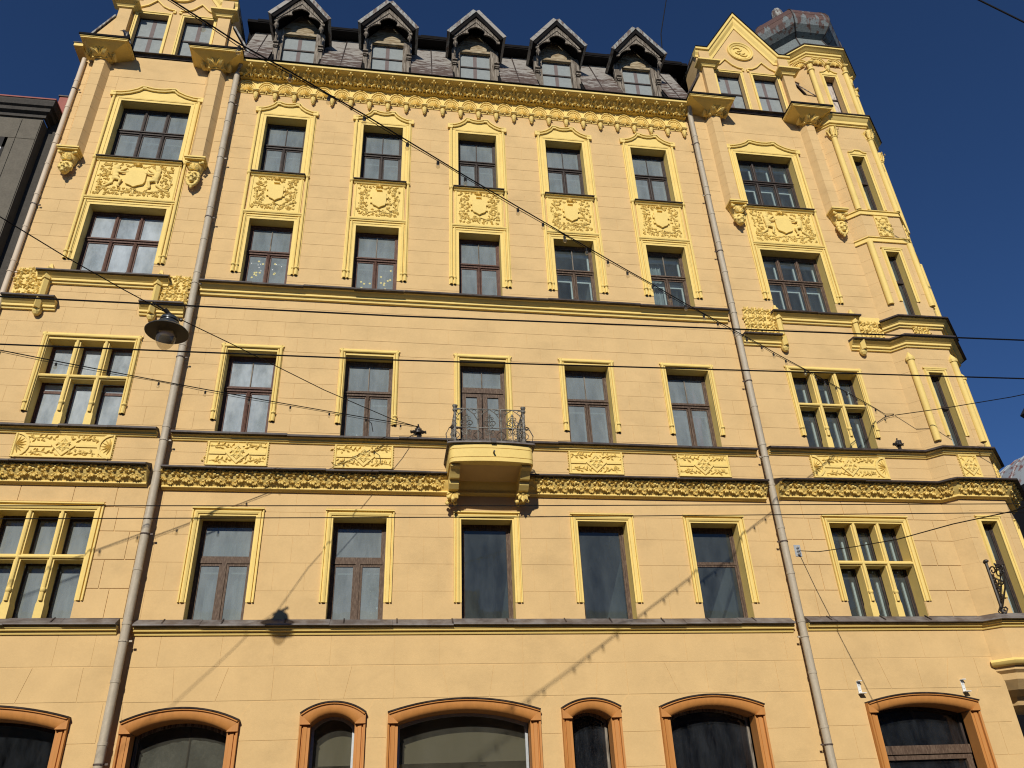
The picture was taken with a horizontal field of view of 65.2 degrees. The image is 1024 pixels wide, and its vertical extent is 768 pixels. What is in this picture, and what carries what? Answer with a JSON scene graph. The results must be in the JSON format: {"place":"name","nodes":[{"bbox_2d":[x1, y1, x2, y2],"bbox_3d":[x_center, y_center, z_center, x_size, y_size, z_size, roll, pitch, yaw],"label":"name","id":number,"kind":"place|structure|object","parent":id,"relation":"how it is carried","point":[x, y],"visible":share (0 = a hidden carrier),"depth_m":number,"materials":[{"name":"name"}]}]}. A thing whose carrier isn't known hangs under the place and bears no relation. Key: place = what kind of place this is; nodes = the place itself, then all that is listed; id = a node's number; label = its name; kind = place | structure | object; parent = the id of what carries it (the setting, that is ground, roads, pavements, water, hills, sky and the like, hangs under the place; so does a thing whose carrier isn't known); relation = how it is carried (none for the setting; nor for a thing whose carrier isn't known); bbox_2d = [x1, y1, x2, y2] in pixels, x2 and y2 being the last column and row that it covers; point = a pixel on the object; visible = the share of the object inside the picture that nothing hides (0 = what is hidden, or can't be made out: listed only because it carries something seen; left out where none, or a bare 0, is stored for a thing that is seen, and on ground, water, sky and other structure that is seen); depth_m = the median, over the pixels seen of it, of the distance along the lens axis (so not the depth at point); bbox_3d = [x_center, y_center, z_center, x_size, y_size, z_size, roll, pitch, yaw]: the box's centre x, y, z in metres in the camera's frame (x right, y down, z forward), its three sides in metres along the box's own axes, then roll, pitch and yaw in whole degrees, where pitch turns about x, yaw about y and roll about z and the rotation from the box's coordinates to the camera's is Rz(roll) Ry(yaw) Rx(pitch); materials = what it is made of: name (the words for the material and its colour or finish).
{"place":"outdoors","nodes":[
{"label":"outdoors","id":0,"kind":"place"},
{"bbox_2d":[0,0,1023,471],"label":"sky","id":1,"kind":"structure","parent":0,"point":[940,83],"materials":[{"name":"blue"}]},
{"bbox_2d":[0,296,1023,340],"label":"tram wire","id":2,"kind":"object","parent":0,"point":[498,319],"visible":1,"depth_m":8.51,"materials":[{"name":"black metal"}]},
{"bbox_2d":[0,343,1023,378],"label":"tram wire","id":3,"kind":"object","parent":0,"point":[497,362],"visible":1,"depth_m":9.26,"materials":[{"name":"black metal"}]},
{"bbox_2d":[978,0,1023,22],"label":"sky wire","id":4,"kind":"object","parent":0,"point":[1006,13],"visible":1,"depth_m":18.98,"materials":[{"name":"black metal"}]},
{"label":"ground","id":5,"kind":"structure","parent":0,"visible":0},
{"bbox_2d":[0,0,1023,767],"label":"corner building","id":6,"kind":"structure","parent":5,"relation":"on","point":[344,590],"depth_m":18.31,"materials":[{"name":"paint"}]},
{"bbox_2d":[0,723,55,767],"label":"shop window","id":7,"kind":"structure","parent":6,"relation":"in","point":[21,745],"depth_m":16.42,"materials":[{"name":"black glass"}]},
{"bbox_2d":[0,510,94,618],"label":"window","id":8,"kind":"structure","parent":6,"relation":"in","point":[41,560],"depth_m":15.45,"materials":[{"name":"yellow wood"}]},
{"bbox_2d":[24,339,134,424],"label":"window","id":9,"kind":"structure","parent":6,"relation":"in","point":[64,394],"depth_m":17.33,"materials":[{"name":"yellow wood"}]},
{"bbox_2d":[71,204,166,273],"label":"window","id":10,"kind":"structure","parent":6,"relation":"in","point":[112,238],"depth_m":19.46,"materials":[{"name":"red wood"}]},
{"bbox_2d":[121,30,130,43],"bbox_3d":[-10.505,-9.437,21.750,0.395,0.553,0.160,2,-31,-8],"label":"floodlight","id":11,"kind":"object","parent":6,"relation":"on","point":[125,32],"visible":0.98,"depth_m":21.73,"materials":[{"name":"black metal"}]},
{"bbox_2d":[106,101,190,159],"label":"window","id":12,"kind":"structure","parent":6,"relation":"in","point":[148,130],"depth_m":21.46,"materials":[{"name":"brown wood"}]},
{"bbox_2d":[131,13,168,52],"bbox_3d":[-10.384,-9.916,22.937,0.840,1.745,0.280,2,-31,-8],"label":"window","id":13,"kind":"structure","parent":6,"relation":"in","point":[149,30],"depth_m":23.09,"materials":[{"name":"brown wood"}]},
{"bbox_2d":[129,724,226,767],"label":"shop window","id":14,"kind":"structure","parent":6,"relation":"in","point":[176,745],"depth_m":14.41,"materials":[{"name":"grey glass"}]},
{"bbox_2d":[175,18,213,55],"bbox_3d":[-9.138,-9.866,23.120,0.840,1.745,0.280,2,-31,-8],"label":"window","id":15,"kind":"structure","parent":6,"relation":"in","point":[192,31],"depth_m":23.34,"materials":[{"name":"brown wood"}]},
{"bbox_2d":[183,516,255,619],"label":"window","id":16,"kind":"structure","parent":6,"relation":"in","point":[218,581],"depth_m":16.08,"materials":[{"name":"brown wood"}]},
{"bbox_2d":[215,350,276,431],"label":"window","id":17,"kind":"structure","parent":6,"relation":"in","point":[244,375],"depth_m":18.08,"materials":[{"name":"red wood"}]},
{"bbox_2d":[239,219,293,283],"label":"window","id":18,"kind":"structure","parent":6,"relation":"in","point":[266,256],"depth_m":20.17,"materials":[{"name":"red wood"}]},
{"bbox_2d":[258,117,306,172],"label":"window","id":19,"kind":"structure","parent":6,"relation":"in","point":[282,148],"depth_m":22.09,"materials":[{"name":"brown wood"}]},
{"bbox_2d":[281,35,315,62],"bbox_3d":[-6.329,-9.842,23.756,0.940,1.245,0.150,2,-31,-8],"label":"window","id":20,"kind":"structure","parent":6,"relation":"in","point":[298,49],"depth_m":23.79,"materials":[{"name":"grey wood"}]},
{"bbox_2d":[308,717,354,767],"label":"shop window","id":21,"kind":"structure","parent":6,"relation":"in","point":[332,738],"depth_m":14.85,"materials":[{"name":"glass"}]},
{"bbox_2d":[326,518,386,619],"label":"window","id":22,"kind":"structure","parent":6,"relation":"in","point":[358,545],"depth_m":16.60,"materials":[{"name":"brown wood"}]},
{"bbox_2d":[340,355,392,436],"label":"window","id":23,"kind":"structure","parent":6,"relation":"in","point":[367,383],"depth_m":18.68,"materials":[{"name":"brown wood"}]},
{"bbox_2d":[351,226,398,289],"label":"window","id":24,"kind":"structure","parent":6,"relation":"in","point":[375,259],"depth_m":20.58,"materials":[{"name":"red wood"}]},
{"bbox_2d":[360,125,402,180],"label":"window","id":25,"kind":"structure","parent":6,"relation":"in","point":[381,156],"depth_m":22.48,"materials":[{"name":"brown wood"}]},
{"bbox_2d":[371,44,403,71],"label":"window","id":26,"kind":"structure","parent":6,"relation":"in","point":[384,57],"depth_m":24.17,"materials":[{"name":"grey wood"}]},
{"bbox_2d":[410,424,425,436],"bbox_3d":[-2.080,1.029,17.744,0.364,0.364,0.139,2,-31,-8],"label":"wire anchor","id":27,"kind":"object","parent":6,"relation":"attached to","point":[417,430],"visible":0.91,"depth_m":17.74,"materials":[{"name":"black metal"}]},
{"bbox_2d":[0,216,417,426],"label":"lamp span wire","id":28,"kind":"object","parent":27,"relation":"attached to","point":[187,322],"visible":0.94,"depth_m":12.57,"materials":[{"name":"black metal"}]},
{"bbox_2d":[144,301,188,349],"bbox_3d":[-5.214,-0.820,12.105,0.636,0.715,0.636,2,-31,-8],"label":"street lamp","id":29,"kind":"object","parent":28,"relation":"hanging from","point":[166,328],"visible":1,"depth_m":12.07,"materials":[{"name":"grey metal"}]},
{"bbox_2d":[0,350,418,430],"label":"festoon lights","id":30,"kind":"object","parent":27,"relation":"hanging from","point":[159,381],"visible":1,"depth_m":14.98,"materials":[{"name":"black rubber"}]},
{"bbox_2d":[397,713,529,767],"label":"shop window","id":31,"kind":"structure","parent":6,"relation":"in","point":[460,740],"depth_m":15.23,"materials":[{"name":"glass"}]},
{"bbox_2d":[460,53,490,79],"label":"window","id":32,"kind":"structure","parent":6,"relation":"in","point":[475,66],"depth_m":24.55,"materials":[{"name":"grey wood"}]},
{"bbox_2d":[458,133,497,187],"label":"window","id":33,"kind":"structure","parent":6,"relation":"in","point":[477,154],"depth_m":23.04,"materials":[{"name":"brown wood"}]},
{"bbox_2d":[459,233,502,295],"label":"window","id":34,"kind":"structure","parent":6,"relation":"in","point":[480,272],"depth_m":21.20,"materials":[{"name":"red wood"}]},
{"bbox_2d":[460,360,508,439],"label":"balcony door","id":35,"kind":"structure","parent":6,"relation":"in","point":[482,385],"depth_m":18.91,"materials":[{"name":"brown wood"}]},
{"bbox_2d":[461,520,515,618],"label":"window","id":36,"kind":"structure","parent":6,"relation":"in","point":[487,560],"depth_m":18.82,"materials":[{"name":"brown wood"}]},
{"bbox_2d":[168,0,892,417],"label":"festoon lights","id":37,"kind":"object","parent":6,"relation":"hanging from","point":[466,178],"visible":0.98,"depth_m":10.35,"materials":[{"name":"black rubber"}]},
{"bbox_2d":[542,61,572,87],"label":"window","id":38,"kind":"structure","parent":6,"relation":"in","point":[554,73],"depth_m":24.93,"materials":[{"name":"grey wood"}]},
{"bbox_2d":[545,141,587,194],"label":"window","id":39,"kind":"structure","parent":6,"relation":"in","point":[565,162],"depth_m":23.25,"materials":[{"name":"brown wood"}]},
{"bbox_2d":[553,239,599,300],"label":"window","id":40,"kind":"structure","parent":6,"relation":"in","point":[576,274],"depth_m":21.54,"materials":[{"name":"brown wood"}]},
{"bbox_2d":[564,366,616,442],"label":"window","id":41,"kind":"structure","parent":6,"relation":"in","point":[589,401],"depth_m":19.58,"materials":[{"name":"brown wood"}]},
{"bbox_2d":[572,713,611,767],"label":"shop window","id":42,"kind":"structure","parent":6,"relation":"in","point":[590,731],"depth_m":15.47,"materials":[{"name":"black glass"}]},
{"bbox_2d":[577,521,636,618],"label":"window","id":43,"kind":"structure","parent":6,"relation":"in","point":[608,588],"depth_m":18.54,"materials":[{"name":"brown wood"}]},
{"bbox_2d":[622,69,653,95],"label":"window","id":44,"kind":"structure","parent":6,"relation":"in","point":[635,82],"depth_m":25.31,"materials":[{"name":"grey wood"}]},
{"bbox_2d":[630,148,674,200],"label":"window","id":45,"kind":"structure","parent":6,"relation":"in","point":[651,168],"depth_m":23.75,"materials":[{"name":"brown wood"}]},
{"bbox_2d":[661,0,666,48],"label":"roof cable","id":46,"kind":"object","parent":6,"relation":"attached to","point":[662,25],"visible":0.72,"depth_m":28.46,"materials":[{"name":"black metal"}]},
{"bbox_2d":[646,245,694,305],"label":"window","id":47,"kind":"structure","parent":6,"relation":"in","point":[669,272],"depth_m":21.81,"materials":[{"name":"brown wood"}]},
{"bbox_2d":[666,369,721,446],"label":"window","id":48,"kind":"structure","parent":6,"relation":"in","point":[681,383],"depth_m":19.87,"materials":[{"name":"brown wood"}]},
{"bbox_2d":[692,391,703,445],"bbox_3d":[4.539,0.872,19.558,0.224,1.600,0.039,2,-31,-8],"label":"curtain","id":49,"kind":"object","parent":6,"relation":"hanging from","point":[698,425],"visible":0.6,"depth_m":19.51,"materials":[{"name":"white fabric"}]},
{"bbox_2d":[670,709,757,767],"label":"shop window","id":50,"kind":"structure","parent":6,"relation":"in","point":[702,738],"depth_m":15.82,"materials":[{"name":"black glass"}]},
{"bbox_2d":[690,523,754,617],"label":"window","id":51,"kind":"structure","parent":6,"relation":"in","point":[725,591],"depth_m":18.31,"materials":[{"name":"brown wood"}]},
{"bbox_2d":[716,72,748,108],"bbox_3d":[6.966,-9.220,25.484,0.840,1.745,0.280,2,-31,-8],"label":"window","id":52,"kind":"structure","parent":6,"relation":"in","point":[729,83],"depth_m":25.72,"materials":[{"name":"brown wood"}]},
{"bbox_2d":[753,75,785,111],"bbox_3d":[8.212,-9.170,25.667,0.840,1.745,0.280,2,-31,-8],"label":"window","id":53,"kind":"structure","parent":6,"relation":"in","point":[768,89],"depth_m":25.84,"materials":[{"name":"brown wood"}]},
{"bbox_2d":[736,154,805,207],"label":"window","id":54,"kind":"structure","parent":6,"relation":"in","point":[767,180],"depth_m":24.13,"materials":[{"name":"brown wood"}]},
{"bbox_2d":[793,545,801,556],"bbox_3d":[6.267,3.638,17.505,0.150,0.260,0.091,2,-31,-8],"label":"wire plate","id":55,"kind":"object","parent":6,"relation":"attached to","point":[797,548],"visible":1,"depth_m":17.50,"materials":[{"name":"metal"}]},
{"bbox_2d":[799,507,1023,551],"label":"span wire","id":56,"kind":"object","parent":55,"relation":"attached to","point":[920,532],"visible":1,"depth_m":13.23,"materials":[{"name":"black metal"}]},
{"bbox_2d":[0,503,1023,505],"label":"tram wire","id":57,"kind":"object","parent":56,"relation":"hanging from","point":[503,505],"visible":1,"depth_m":10.41,"materials":[{"name":"black metal"}]},
{"bbox_2d":[0,512,1023,518],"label":"tram wire","id":58,"kind":"object","parent":56,"relation":"attached to","point":[500,517],"visible":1,"depth_m":10.75,"materials":[{"name":"black metal"}]},
{"bbox_2d":[760,250,836,312],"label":"window","id":59,"kind":"structure","parent":6,"relation":"in","point":[796,280],"depth_m":22.26,"materials":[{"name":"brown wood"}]},
{"bbox_2d":[791,372,877,448],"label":"window","id":60,"kind":"structure","parent":6,"relation":"in","point":[831,418],"depth_m":19.98,"materials":[{"name":"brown wood"}]},
{"bbox_2d":[824,77,846,112],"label":"window","id":61,"kind":"structure","parent":6,"relation":"in","point":[839,105],"depth_m":25.87,"materials":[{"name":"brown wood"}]},
{"bbox_2d":[856,680,866,693],"bbox_3d":[7.044,6.118,16.146,0.120,0.250,0.120,2,-31,-8],"label":"wall bracket","id":62,"kind":"object","parent":6,"relation":"attached to","point":[859,686],"depth_m":16.17,"materials":[{"name":"white metal"}]},
{"bbox_2d":[852,156,882,210],"bbox_3d":[10.391,-5.593,24.315,0.520,2.330,1.500,2,-31,-8],"label":"window","id":63,"kind":"structure","parent":6,"relation":"in","point":[867,183],"depth_m":23.94,"materials":[{"name":"brown wood"}]},
{"bbox_2d":[829,523,927,615],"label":"window","id":64,"kind":"structure","parent":6,"relation":"in","point":[880,579],"depth_m":17.96,"materials":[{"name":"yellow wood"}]},
{"bbox_2d":[893,438,903,448],"bbox_3d":[9.348,1.421,19.309,0.300,0.300,0.139,2,-31,-8],"label":"wire anchor","id":65,"kind":"object","parent":6,"relation":"attached to","point":[898,443],"visible":0.98,"depth_m":19.30,"materials":[{"name":"black metal"}]},
{"bbox_2d":[886,252,920,314],"bbox_3d":[10.538,-2.404,22.445,0.520,2.330,1.500,2,-31,-8],"label":"window","id":66,"kind":"structure","parent":6,"relation":"in","point":[909,301],"depth_m":22.04,"materials":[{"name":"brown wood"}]},
{"bbox_2d":[877,707,977,767],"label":"shop window","id":67,"kind":"structure","parent":6,"relation":"in","point":[913,737],"depth_m":16.30,"materials":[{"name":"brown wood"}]},
{"bbox_2d":[929,372,968,445],"bbox_3d":[10.694,0.989,20.457,0.520,2.320,1.500,2,-31,-8],"label":"window","id":68,"kind":"structure","parent":6,"relation":"in","point":[958,437],"depth_m":20.04,"materials":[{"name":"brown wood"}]},
{"bbox_2d":[897,394,1023,414],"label":"stay wire","id":69,"kind":"object","parent":6,"relation":"attached to","point":[961,405],"visible":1,"depth_m":18.81,"materials":[{"name":"black metal"}]},
{"bbox_2d":[960,679,970,691],"bbox_3d":[9.338,6.210,16.483,0.120,0.250,0.120,2,-31,-8],"label":"wall bracket","id":70,"kind":"object","parent":6,"relation":"attached to","point":[962,685],"depth_m":16.51,"materials":[{"name":"white metal"}]},
{"bbox_2d":[983,559,1007,613],"bbox_3d":[10.560,4.366,17.273,0.238,1.310,0.491,2,-31,-8],"label":"sign bracket","id":71,"kind":"object","parent":6,"relation":"attached to","point":[1001,582],"visible":0.99,"depth_m":17.31,"materials":[{"name":"black metal"}]},
{"bbox_2d":[981,521,1023,612],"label":"window","id":72,"kind":"structure","parent":6,"relation":"in","point":[1015,596],"depth_m":18.02,"materials":[{"name":"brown wood"}]},
{"bbox_2d":[999,409,1023,736],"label":"domed building","id":73,"kind":"structure","parent":5,"relation":"on","point":[1014,469],"depth_m":42.28,"materials":[{"name":"white"}]},
{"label":"pavement","id":74,"kind":"structure","parent":0,"visible":0},
{"bbox_2d":[0,94,68,289],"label":"grey building","id":75,"kind":"structure","parent":74,"relation":"on","point":[27,135],"depth_m":20.28,"materials":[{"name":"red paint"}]},
{"bbox_2d":[0,136,7,155],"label":"window","id":76,"kind":"structure","parent":75,"relation":"in","point":[3,140],"depth_m":20.22,"materials":[{"name":"black glass"}]}
]}

